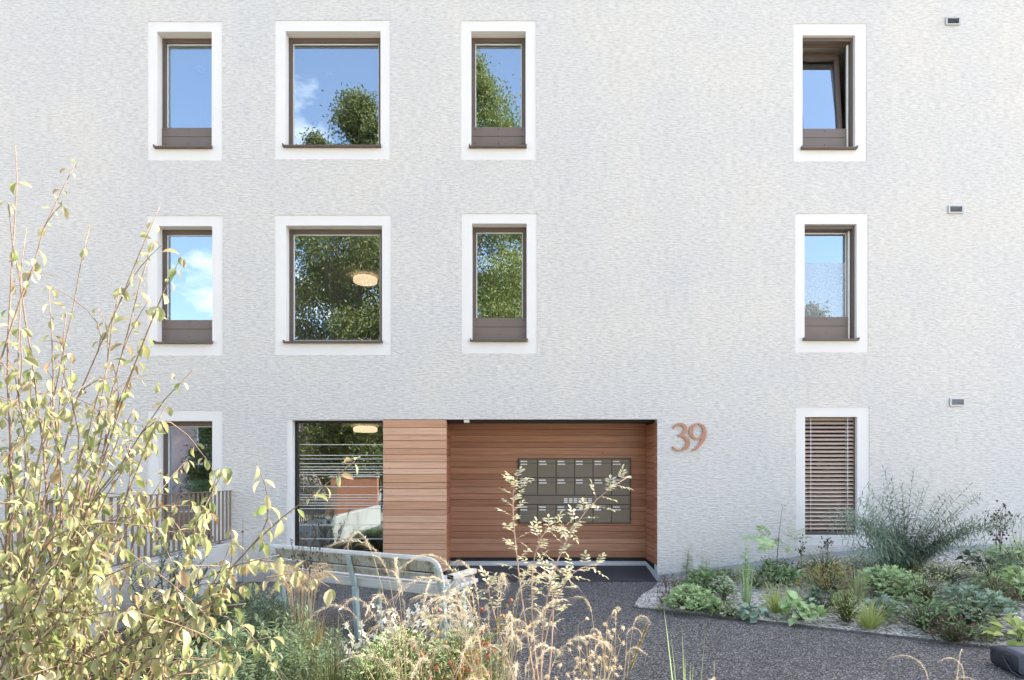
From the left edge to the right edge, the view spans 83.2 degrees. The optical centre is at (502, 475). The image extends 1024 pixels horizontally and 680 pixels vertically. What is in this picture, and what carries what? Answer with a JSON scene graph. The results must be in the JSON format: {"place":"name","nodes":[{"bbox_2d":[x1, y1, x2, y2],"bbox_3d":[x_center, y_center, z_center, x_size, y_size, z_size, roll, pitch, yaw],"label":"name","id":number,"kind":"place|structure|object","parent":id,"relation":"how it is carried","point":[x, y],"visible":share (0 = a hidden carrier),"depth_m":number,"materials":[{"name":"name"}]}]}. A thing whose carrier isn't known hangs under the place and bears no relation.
{"place":"outdoors","nodes":[
{"label":"outdoors","id":0,"kind":"place"},
{"bbox_2d":[36,614,348,679],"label":"planting bed","id":1,"kind":"object","parent":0,"point":[140,659],"depth_m":4.73,"materials":[{"name":"plant"}]},
{"bbox_2d":[118,532,214,620],"bbox_3d":[-3.400,1.075,6.011,0.827,0.972,0.825,0,0,0],"label":"dark shrub","id":2,"kind":"object","parent":1,"relation":"on","point":[161,568],"visible":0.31,"depth_m":5.97,"materials":[{"name":"green plant"}]},
{"bbox_2d":[0,145,359,679],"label":"dogwood shrub","id":3,"kind":"object","parent":1,"relation":"on","point":[22,651],"visible":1,"depth_m":2.16,"materials":[{"name":"yellow plant"}]},
{"bbox_2d":[163,627,244,679],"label":"spurge","id":4,"kind":"object","parent":1,"relation":"on","point":[199,676],"visible":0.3,"depth_m":3.32,"materials":[{"name":"green plant"}]},
{"bbox_2d":[165,578,246,660],"bbox_3d":[-2.326,1.164,4.736,0.583,0.674,0.604,0,0,25],"label":"spurge","id":5,"kind":"object","parent":1,"relation":"on","point":[223,621],"visible":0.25,"depth_m":4.63,"materials":[{"name":"green plant"}]},
{"bbox_2d":[37,627,423,679],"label":"ground cover","id":6,"kind":"object","parent":1,"relation":"on","point":[346,641],"visible":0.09,"depth_m":4.49,"materials":[{"name":"green plant"}]},
{"bbox_2d":[189,612,294,679],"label":"spurge","id":7,"kind":"object","parent":1,"relation":"on","point":[260,637],"visible":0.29,"depth_m":3.72,"materials":[{"name":"green plant"}]},
{"bbox_2d":[209,597,289,679],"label":"spurge","id":8,"kind":"object","parent":1,"relation":"on","point":[252,620],"visible":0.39,"depth_m":4.32,"materials":[{"name":"green plant"}]},
{"bbox_2d":[216,583,290,641],"bbox_3d":[-2.274,1.252,5.287,0.728,0.505,0.779,0,0,-39],"label":"grey perennial","id":9,"kind":"object","parent":1,"relation":"on","point":[258,595],"visible":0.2,"depth_m":5.31,"materials":[{"name":"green plant"}]},
{"bbox_2d":[207,639,307,679],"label":"spurge","id":10,"kind":"object","parent":1,"relation":"on","point":[259,673],"visible":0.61,"depth_m":3.21,"materials":[{"name":"green plant"}]},
{"bbox_2d":[229,593,322,645],"bbox_3d":[-1.956,1.262,4.967,0.792,0.484,0.670,0,0,-2],"label":"grey perennial","id":11,"kind":"object","parent":1,"relation":"on","point":[269,615],"visible":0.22,"depth_m":5.01,"materials":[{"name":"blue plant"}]},
{"bbox_2d":[232,617,327,679],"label":"spurge","id":12,"kind":"object","parent":1,"relation":"on","point":[283,663],"visible":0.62,"depth_m":3.50,"materials":[{"name":"green plant"}]},
{"bbox_2d":[254,604,331,678],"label":"spurge","id":13,"kind":"object","parent":1,"relation":"on","point":[289,623],"visible":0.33,"depth_m":4.12,"materials":[{"name":"green plant"}]},
{"bbox_2d":[250,561,347,674],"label":"fountain grass","id":14,"kind":"object","parent":1,"relation":"on","point":[304,578],"depth_m":4.28,"materials":[{"name":"plant"}]},
{"bbox_2d":[282,521,328,639],"bbox_3d":[-1.617,0.936,4.883,0.366,1.128,0.391,0,0,40],"label":"dry perennial","id":15,"kind":"object","parent":1,"relation":"on","point":[303,558],"visible":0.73,"depth_m":4.88,"materials":[{"name":"brown plant"}]},
{"bbox_2d":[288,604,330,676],"bbox_3d":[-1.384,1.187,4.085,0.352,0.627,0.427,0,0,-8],"label":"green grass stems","id":16,"kind":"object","parent":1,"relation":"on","point":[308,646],"visible":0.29,"depth_m":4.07,"materials":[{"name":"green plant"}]},
{"bbox_2d":[274,626,345,679],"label":"spurge","id":17,"kind":"object","parent":1,"relation":"on","point":[310,654],"visible":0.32,"depth_m":3.83,"materials":[{"name":"green plant"}]},
{"bbox_2d":[261,617,395,679],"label":"rush tuft","id":18,"kind":"object","parent":1,"relation":"on","point":[330,676],"visible":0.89,"depth_m":3.35,"materials":[{"name":"green plant"}]},
{"bbox_2d":[338,608,392,675],"bbox_3d":[-0.950,1.218,3.976,0.378,0.596,0.270,0,0,-13],"label":"white gaura","id":19,"kind":"object","parent":1,"relation":"on","point":[358,644],"visible":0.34,"depth_m":4.00,"materials":[{"name":"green plant"}]},
{"bbox_2d":[336,642,418,679],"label":"bushy aster","id":20,"kind":"object","parent":1,"relation":"on","point":[372,669],"visible":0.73,"depth_m":3.40,"materials":[{"name":"green plant"}]},
{"bbox_2d":[303,530,487,679],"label":"feather grass","id":21,"kind":"object","parent":1,"relation":"on","point":[396,569],"depth_m":3.01,"materials":[{"name":"plant"}]},
{"bbox_2d":[354,624,452,679],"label":"bushy aster","id":22,"kind":"object","parent":1,"relation":"on","point":[414,660],"visible":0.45,"depth_m":3.77,"materials":[{"name":"green plant"}]},
{"bbox_2d":[371,587,442,652],"bbox_3d":[-0.709,1.167,4.217,0.540,0.668,0.278,0,0,0],"label":"white gaura","id":23,"kind":"object","parent":1,"relation":"on","point":[417,627],"visible":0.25,"depth_m":4.20,"materials":[{"name":"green plant"}]},
{"bbox_2d":[332,637,509,679],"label":"feather grass","id":24,"kind":"object","parent":1,"relation":"on","point":[412,665],"depth_m":2.47,"materials":[{"name":"plant"}]},
{"bbox_2d":[418,584,475,654],"bbox_3d":[-0.408,1.168,4.315,0.429,0.667,0.374,0,0,0],"label":"white gaura","id":25,"kind":"object","parent":1,"relation":"on","point":[433,633],"visible":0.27,"depth_m":4.29,"materials":[{"name":"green plant"}]},
{"bbox_2d":[419,626,515,679],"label":"bushy aster","id":26,"kind":"object","parent":1,"relation":"on","point":[454,653],"visible":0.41,"depth_m":3.88,"materials":[{"name":"green plant"}]},
{"bbox_2d":[401,598,540,679],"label":"hip rose","id":27,"kind":"object","parent":1,"relation":"on","point":[465,669],"visible":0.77,"depth_m":3.09,"materials":[{"name":"brown plant"}]},
{"bbox_2d":[388,554,574,679],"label":"feather grass","id":28,"kind":"object","parent":1,"relation":"on","point":[507,629],"depth_m":2.81,"materials":[{"name":"plant"}]},
{"bbox_2d":[417,598,610,679],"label":"feather grass","id":29,"kind":"object","parent":1,"relation":"on","point":[530,649],"depth_m":2.60,"materials":[{"name":"plant"}]},
{"bbox_2d":[469,464,632,679],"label":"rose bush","id":30,"kind":"object","parent":1,"relation":"on","point":[553,576],"visible":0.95,"depth_m":3.22,"materials":[{"name":"beige plant"}]},
{"bbox_2d":[568,606,625,679],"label":"fluffy seedheads","id":31,"kind":"object","parent":1,"relation":"on","point":[604,653],"visible":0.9,"depth_m":2.93,"materials":[{"name":"plant"}]},
{"bbox_2d":[569,596,651,679],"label":"feather grass","id":32,"kind":"object","parent":1,"relation":"on","point":[615,611],"depth_m":2.82,"materials":[{"name":"plant"}]},
{"bbox_2d":[0,0,1023,583],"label":"apartment house","id":33,"kind":"structure","parent":0,"point":[636,230],"depth_m":8.50,"materials":[{"name":"paint"}]},
{"bbox_2d":[148,22,221,159],"bbox_3d":[-4.684,-5.668,8.588,1.101,2.044,0.265,0,0,0],"label":"window","id":34,"kind":"structure","parent":33,"relation":"in","point":[164,142],"depth_m":8.51,"materials":[{"name":"white paint"}]},
{"bbox_2d":[147,216,222,354],"bbox_3d":[-4.684,-2.802,8.588,1.116,2.059,0.265,0,0,0],"label":"window","id":35,"kind":"structure","parent":33,"relation":"in","point":[169,337],"depth_m":8.51,"materials":[{"name":"white paint"}]},
{"bbox_2d":[148,410,222,549],"bbox_3d":[-4.680,0.068,8.588,1.109,2.067,0.265,0,0,0],"label":"window","id":36,"kind":"structure","parent":33,"relation":"in","point":[180,418],"depth_m":8.51,"materials":[{"name":"white paint"}]},
{"bbox_2d":[275,20,389,158],"bbox_3d":[-2.508,-5.687,8.588,1.697,2.051,0.265,0,0,0],"label":"window","id":37,"kind":"structure","parent":33,"relation":"in","point":[289,34],"depth_m":8.51,"materials":[{"name":"white paint"}]},
{"bbox_2d":[275,215,390,354],"bbox_3d":[-2.500,-2.809,8.588,1.712,2.059,0.265,0,0,0],"label":"window","id":38,"kind":"structure","parent":33,"relation":"in","point":[287,227],"depth_m":8.51,"materials":[{"name":"white paint"}]},
{"bbox_2d":[353,273,376,285],"bbox_3d":[-2.560,-3.656,10.750,0.440,0.125,0.440,0,0,0],"label":"ceiling lamp","id":39,"kind":"object","parent":33,"relation":"attached to","point":[364,279],"visible":1,"depth_m":10.62,"materials":[{"name":"beige glass"}]},
{"bbox_2d":[461,21,535,159],"bbox_3d":[-0.064,-5.679,8.588,1.109,2.051,0.265,0,0,0],"label":"window","id":40,"kind":"structure","parent":33,"relation":"in","point":[477,143],"depth_m":8.51,"materials":[{"name":"white paint"}]},
{"bbox_2d":[462,214,536,352],"bbox_3d":[-0.049,-2.832,8.588,1.109,2.059,0.265,0,0,0],"label":"window","id":41,"kind":"structure","parent":33,"relation":"in","point":[479,335],"depth_m":8.51,"materials":[{"name":"white paint"}]},
{"bbox_2d":[518,458,630,522],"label":"mailbox bank","id":42,"kind":"structure","parent":33,"relation":"attached to","point":[556,487],"depth_m":9.13,"materials":[{"name":"grey metal"}]},
{"bbox_2d":[519,459,536,476],"bbox_3d":[0.404,-0.118,9.136,0.281,0.284,0.010,0,0,0],"label":"mailbox door","id":43,"kind":"structure","parent":42,"relation":"in","point":[530,465],"depth_m":9.14,"materials":[{"name":"grey metal"}]},
{"bbox_2d":[519,478,536,494],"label":"mailbox door","id":44,"kind":"structure","parent":42,"relation":"in","point":[530,488],"depth_m":9.14,"materials":[{"name":"grey metal"}]},
{"bbox_2d":[519,505,536,522],"bbox_3d":[0.404,0.602,9.136,0.281,0.280,0.010,0,0,0],"label":"mailbox door","id":45,"kind":"structure","parent":42,"relation":"in","point":[528,512],"depth_m":9.14,"materials":[{"name":"grey metal"}]},
{"bbox_2d":[538,459,555,476],"bbox_3d":[0.697,-0.118,9.136,0.281,0.284,0.011,0,0,0],"label":"mailbox door","id":46,"kind":"structure","parent":42,"relation":"in","point":[546,467],"depth_m":9.14,"materials":[{"name":"grey metal"}]},
{"bbox_2d":[538,478,555,494],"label":"mailbox door","id":47,"kind":"structure","parent":42,"relation":"in","point":[546,486],"depth_m":9.14,"materials":[{"name":"grey metal"}]},
{"bbox_2d":[538,505,555,522],"bbox_3d":[0.697,0.602,9.136,0.281,0.280,0.010,0,0,0],"label":"mailbox door","id":48,"kind":"structure","parent":42,"relation":"in","point":[543,510],"depth_m":9.14,"materials":[{"name":"grey metal"}]},
{"bbox_2d":[556,459,573,476],"bbox_3d":[0.990,-0.118,9.136,0.281,0.284,0.010,0,0,0],"label":"mailbox door","id":49,"kind":"structure","parent":42,"relation":"in","point":[564,467],"depth_m":9.14,"materials":[{"name":"grey metal"}]},
{"bbox_2d":[556,478,573,494],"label":"mailbox door","id":50,"kind":"structure","parent":42,"relation":"in","point":[564,486],"depth_m":9.14,"materials":[{"name":"grey metal"}]},
{"bbox_2d":[556,505,573,522],"bbox_3d":[0.990,0.602,9.136,0.281,0.280,0.010,0,0,0],"label":"mailbox door","id":51,"kind":"structure","parent":42,"relation":"in","point":[566,518],"depth_m":9.14,"materials":[{"name":"grey metal"}]},
{"bbox_2d":[575,459,592,476],"bbox_3d":[1.283,-0.118,9.136,0.281,0.284,0.010,0,0,0],"label":"mailbox door","id":52,"kind":"structure","parent":42,"relation":"in","point":[583,467],"depth_m":9.14,"materials":[{"name":"grey metal"}]},
{"bbox_2d":[575,478,592,494],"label":"mailbox door","id":53,"kind":"structure","parent":42,"relation":"in","point":[582,487],"depth_m":9.14,"materials":[{"name":"grey metal"}]},
{"bbox_2d":[575,505,592,522],"bbox_3d":[1.283,0.602,9.136,0.281,0.280,0.010,0,0,0],"label":"mailbox door","id":54,"kind":"structure","parent":42,"relation":"in","point":[578,512],"depth_m":9.14,"materials":[{"name":"grey metal"}]},
{"bbox_2d":[593,459,610,476],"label":"mailbox door","id":55,"kind":"structure","parent":42,"relation":"in","point":[601,467],"depth_m":9.14,"materials":[{"name":"grey metal"}]},
{"bbox_2d":[593,478,610,494],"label":"mailbox door","id":56,"kind":"structure","parent":42,"relation":"in","point":[600,486],"depth_m":9.14,"materials":[{"name":"grey metal"}]},
{"bbox_2d":[593,505,610,522],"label":"mailbox door","id":57,"kind":"structure","parent":42,"relation":"in","point":[604,514],"depth_m":9.14,"materials":[{"name":"grey metal"}]},
{"bbox_2d":[612,459,629,476],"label":"mailbox door","id":58,"kind":"structure","parent":42,"relation":"in","point":[617,464],"depth_m":9.14,"materials":[{"name":"grey metal"}]},
{"bbox_2d":[612,478,629,494],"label":"mailbox door","id":59,"kind":"structure","parent":42,"relation":"in","point":[617,490],"depth_m":9.14,"materials":[{"name":"grey metal"}]},
{"bbox_2d":[612,505,629,522],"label":"mailbox door","id":60,"kind":"structure","parent":42,"relation":"in","point":[621,513],"depth_m":9.14,"materials":[{"name":"grey metal"}]},
{"bbox_2d":[672,423,706,450],"bbox_3d":[2.741,-0.568,8.488,0.507,0.414,0.024,0,0,0],"label":"house number","id":61,"kind":"object","parent":33,"relation":"attached to","point":[702,437],"visible":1,"depth_m":8.48,"materials":[{"name":"orange metal"}]},
{"bbox_2d":[794,24,865,160],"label":"window","id":62,"kind":"structure","parent":33,"relation":"in","point":[849,143],"depth_m":8.51,"materials":[{"name":"white paint"}]},
{"bbox_2d":[795,214,867,351],"bbox_3d":[4.846,-2.840,8.588,1.079,2.044,0.265,0,0,0],"label":"window","id":63,"kind":"structure","parent":33,"relation":"in","point":[848,333],"depth_m":8.51,"materials":[{"name":"white paint"}]},
{"bbox_2d":[796,407,868,544],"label":"window","id":64,"kind":"structure","parent":33,"relation":"in","point":[832,443],"depth_m":8.55,"materials":[{"name":"white paint"}]},
{"bbox_2d":[49,582,1023,679],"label":"asphalt path","id":65,"kind":"structure","parent":0,"point":[735,649],"depth_m":5.40,"materials":[{"name":"grey asphalt"}]},
{"bbox_2d":[0,541,237,663],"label":"concrete wall","id":66,"kind":"structure","parent":65,"relation":"on","point":[218,554],"depth_m":6.53,"materials":[{"name":"grey concrete"}]},
{"bbox_2d":[0,490,231,591],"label":"metal railing","id":67,"kind":"object","parent":66,"relation":"on","point":[19,535],"visible":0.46,"depth_m":6.88,"materials":[{"name":"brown metal"}]},
{"bbox_2d":[269,544,477,652],"bbox_3d":[-1.312,1.130,5.673,2.124,0.864,0.624,0,0,28],"label":"park bench","id":68,"kind":"object","parent":65,"relation":"on","point":[349,573],"visible":0.62,"depth_m":5.39,"materials":[{"name":"teal paint"}]},
{"bbox_2d":[633,580,990,647],"bbox_3d":[6.606,1.544,4.030,12.250,0.030,1.755,0,0,37],"label":"metal edging","id":69,"kind":"object","parent":65,"relation":"on","point":[880,634],"visible":0.72,"depth_m":5.84,"materials":[{"name":"metal"}]},
{"bbox_2d":[990,645,1023,677],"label":"bench","id":70,"kind":"object","parent":65,"relation":"on","point":[1009,658],"visible":1,"depth_m":4.58,"materials":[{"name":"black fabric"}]},
{"bbox_2d":[446,566,656,581],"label":"entrance floor","id":71,"kind":"structure","parent":0,"point":[628,573],"depth_m":8.80,"materials":[{"name":"concrete"}]},
{"bbox_2d":[634,550,1023,646],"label":"gravel bed","id":72,"kind":"object","parent":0,"point":[888,629],"visible":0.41,"depth_m":6.50,"materials":[{"name":"grey gravel"}]},
{"bbox_2d":[662,583,722,612],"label":"peony clump","id":73,"kind":"object","parent":72,"relation":"on","point":[698,597],"visible":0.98,"depth_m":6.52,"materials":[{"name":"green plant"}]},
{"bbox_2d":[680,566,736,593],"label":"peony clump","id":74,"kind":"object","parent":72,"relation":"on","point":[694,576],"visible":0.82,"depth_m":7.30,"materials":[{"name":"green plant"}]},
{"bbox_2d":[694,598,742,615],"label":"fleeceflower","id":75,"kind":"object","parent":72,"relation":"on","point":[716,606],"visible":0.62,"depth_m":6.43,"materials":[{"name":"green plant"}]},
{"bbox_2d":[710,576,741,600],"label":"white flowering plant","id":76,"kind":"object","parent":72,"relation":"on","point":[724,594],"visible":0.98,"depth_m":6.94,"materials":[{"name":"green plant"}]},
{"bbox_2d":[737,555,753,605],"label":"iris","id":77,"kind":"object","parent":72,"relation":"on","point":[745,583],"visible":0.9,"depth_m":6.68,"materials":[{"name":"green plant"}]},
{"bbox_2d":[735,561,776,588],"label":"spiderwort","id":78,"kind":"object","parent":72,"relation":"on","point":[756,584],"visible":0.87,"depth_m":7.36,"materials":[{"name":"green plant"}]},
{"bbox_2d":[736,603,776,622],"bbox_3d":[2.719,1.459,6.213,0.413,0.181,0.405,0,0,27],"label":"lady mantle","id":79,"kind":"object","parent":72,"relation":"on","point":[746,608],"visible":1,"depth_m":6.20,"materials":[{"name":"green plant"}]},
{"bbox_2d":[747,584,801,612],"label":"yellow sedge","id":80,"kind":"object","parent":72,"relation":"on","point":[774,606],"visible":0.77,"depth_m":6.39,"materials":[{"name":"green plant"}]},
{"bbox_2d":[741,503,810,567],"bbox_3d":[3.679,0.882,7.652,0.924,1.044,0.852,0,0,0],"label":"sumac seedling","id":81,"kind":"object","parent":72,"relation":"on","point":[768,542],"visible":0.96,"depth_m":7.64,"materials":[{"name":"green plant"}]},
{"bbox_2d":[753,555,800,583],"bbox_3d":[3.580,1.233,7.520,0.628,0.358,0.569,0,0,-41],"label":"astilbe","id":82,"kind":"object","parent":72,"relation":"on","point":[767,564],"visible":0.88,"depth_m":7.47,"materials":[{"name":"green plant"}]},
{"bbox_2d":[778,590,830,626],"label":"hosta","id":83,"kind":"object","parent":72,"relation":"on","point":[790,602],"visible":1,"depth_m":6.04,"materials":[{"name":"green plant"}]},
{"bbox_2d":[803,584,845,610],"bbox_3d":[3.526,1.337,6.369,0.459,0.289,0.406,0,0,25],"label":"hellebore","id":84,"kind":"object","parent":72,"relation":"on","point":[815,594],"visible":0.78,"depth_m":6.35,"materials":[{"name":"green plant"}]},
{"bbox_2d":[798,549,853,576],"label":"green perennial","id":85,"kind":"object","parent":72,"relation":"on","point":[821,562],"visible":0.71,"depth_m":7.72,"materials":[{"name":"green plant"}]},
{"bbox_2d":[795,561,859,593],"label":"autumn perennial","id":86,"kind":"object","parent":72,"relation":"on","point":[832,581],"visible":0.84,"depth_m":6.82,"materials":[{"name":"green plant"}]},
{"bbox_2d":[667,542,1023,610],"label":"perennials","id":87,"kind":"object","parent":72,"relation":"on","point":[774,582],"visible":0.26,"depth_m":7.35,"materials":[{"name":"green plant"}]},
{"bbox_2d":[826,589,866,622],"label":"feathery perennial","id":88,"kind":"object","parent":72,"relation":"on","point":[845,610],"visible":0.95,"depth_m":5.95,"materials":[{"name":"green plant"}]},
{"bbox_2d":[822,559,882,598],"bbox_3d":[4.042,1.172,6.626,0.749,0.472,0.856,0,0,14],"label":"arching sedge","id":89,"kind":"object","parent":72,"relation":"on","point":[860,590],"visible":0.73,"depth_m":6.55,"materials":[{"name":"green plant"}]},
{"bbox_2d":[841,554,898,577],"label":"fern","id":90,"kind":"object","parent":72,"relation":"on","point":[857,563],"visible":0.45,"depth_m":7.57,"materials":[{"name":"green plant"}]},
{"bbox_2d":[843,594,901,628],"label":"yellow sedge","id":91,"kind":"object","parent":72,"relation":"on","point":[868,621],"visible":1,"depth_m":5.75,"materials":[{"name":"green plant"}]},
{"bbox_2d":[863,593,904,619],"bbox_3d":[3.978,1.356,6.039,0.404,0.252,0.434,0,0,43],"label":"columbine","id":92,"kind":"object","parent":72,"relation":"on","point":[877,601],"visible":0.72,"depth_m":6.01,"materials":[{"name":"green plant"}]},
{"bbox_2d":[848,564,932,601],"bbox_3d":[4.469,1.207,6.667,0.864,0.359,0.836,0,0,40],"label":"anemone","id":93,"kind":"object","parent":72,"relation":"on","point":[881,575],"visible":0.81,"depth_m":6.57,"materials":[{"name":"green plant"}]},
{"bbox_2d":[864,560,942,580],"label":"dark perennial","id":94,"kind":"object","parent":72,"relation":"on","point":[875,562],"visible":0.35,"depth_m":7.18,"materials":[{"name":"green plant"}]},
{"bbox_2d":[882,570,956,604],"bbox_3d":[4.557,1.216,6.316,0.731,0.362,0.695,0,0,-14],"label":"olive perennial","id":95,"kind":"object","parent":72,"relation":"on","point":[925,594],"visible":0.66,"depth_m":6.25,"materials":[{"name":"green plant"}]},
{"bbox_2d":[818,465,1023,572],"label":"sage shrub","id":96,"kind":"object","parent":72,"relation":"on","point":[897,548],"visible":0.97,"depth_m":7.22,"materials":[{"name":"green plant"}]},
{"bbox_2d":[887,592,963,629],"bbox_3d":[4.154,1.330,5.698,0.655,0.350,0.659,0,0,33],"label":"cranesbill","id":97,"kind":"object","parent":72,"relation":"on","point":[920,619],"visible":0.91,"depth_m":5.66,"materials":[{"name":"green plant"}]},
{"bbox_2d":[909,560,987,584],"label":"green perennial","id":98,"kind":"object","parent":72,"relation":"on","point":[952,574],"visible":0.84,"depth_m":6.87,"materials":[{"name":"green plant"}]},
{"bbox_2d":[919,614,987,643],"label":"bronze groundcover","id":99,"kind":"object","parent":72,"relation":"on","point":[947,636],"visible":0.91,"depth_m":5.35,"materials":[{"name":"green plant"}]},
{"bbox_2d":[931,599,1003,628],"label":"olive perennial","id":100,"kind":"object","parent":72,"relation":"on","point":[970,621],"visible":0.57,"depth_m":5.59,"materials":[{"name":"green plant"}]},
{"bbox_2d":[949,622,991,641],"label":"green perennial","id":101,"kind":"object","parent":72,"relation":"on","point":[975,630],"visible":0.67,"depth_m":5.33,"materials":[{"name":"green plant"}]},
{"bbox_2d":[929,582,1022,621],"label":"anemone","id":102,"kind":"object","parent":72,"relation":"on","point":[996,597],"visible":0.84,"depth_m":5.67,"materials":[{"name":"green plant"}]},
{"bbox_2d":[954,546,1023,578],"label":"epimedium","id":103,"kind":"object","parent":72,"relation":"on","point":[1001,558],"visible":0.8,"depth_m":7.03,"materials":[{"name":"green plant"}]},
{"bbox_2d":[967,574,1021,610],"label":"coral bells","id":104,"kind":"object","parent":72,"relation":"on","point":[996,589],"visible":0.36,"depth_m":6.00,"materials":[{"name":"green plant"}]},
{"bbox_2d":[979,611,1023,645],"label":"primrose","id":105,"kind":"object","parent":72,"relation":"on","point":[1019,624],"visible":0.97,"depth_m":5.29,"materials":[{"name":"green plant"}]},
{"bbox_2d":[984,500,1018,563],"bbox_3d":[6.410,0.774,7.432,0.277,0.924,0.335,0,0,0],"label":"seedhead stem","id":106,"kind":"object","parent":72,"relation":"on","point":[1003,529],"visible":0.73,"depth_m":7.41,"materials":[{"name":"plant"}]},
{"bbox_2d":[982,535,1023,568],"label":"pale perennial","id":107,"kind":"object","parent":72,"relation":"on","point":[1018,552],"visible":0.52,"depth_m":7.55,"materials":[{"name":"green plant"}]},
{"bbox_2d":[983,565,1023,599],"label":"anemone","id":108,"kind":"object","parent":72,"relation":"on","point":[1003,575],"visible":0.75,"depth_m":6.26,"materials":[{"name":"green plant"}]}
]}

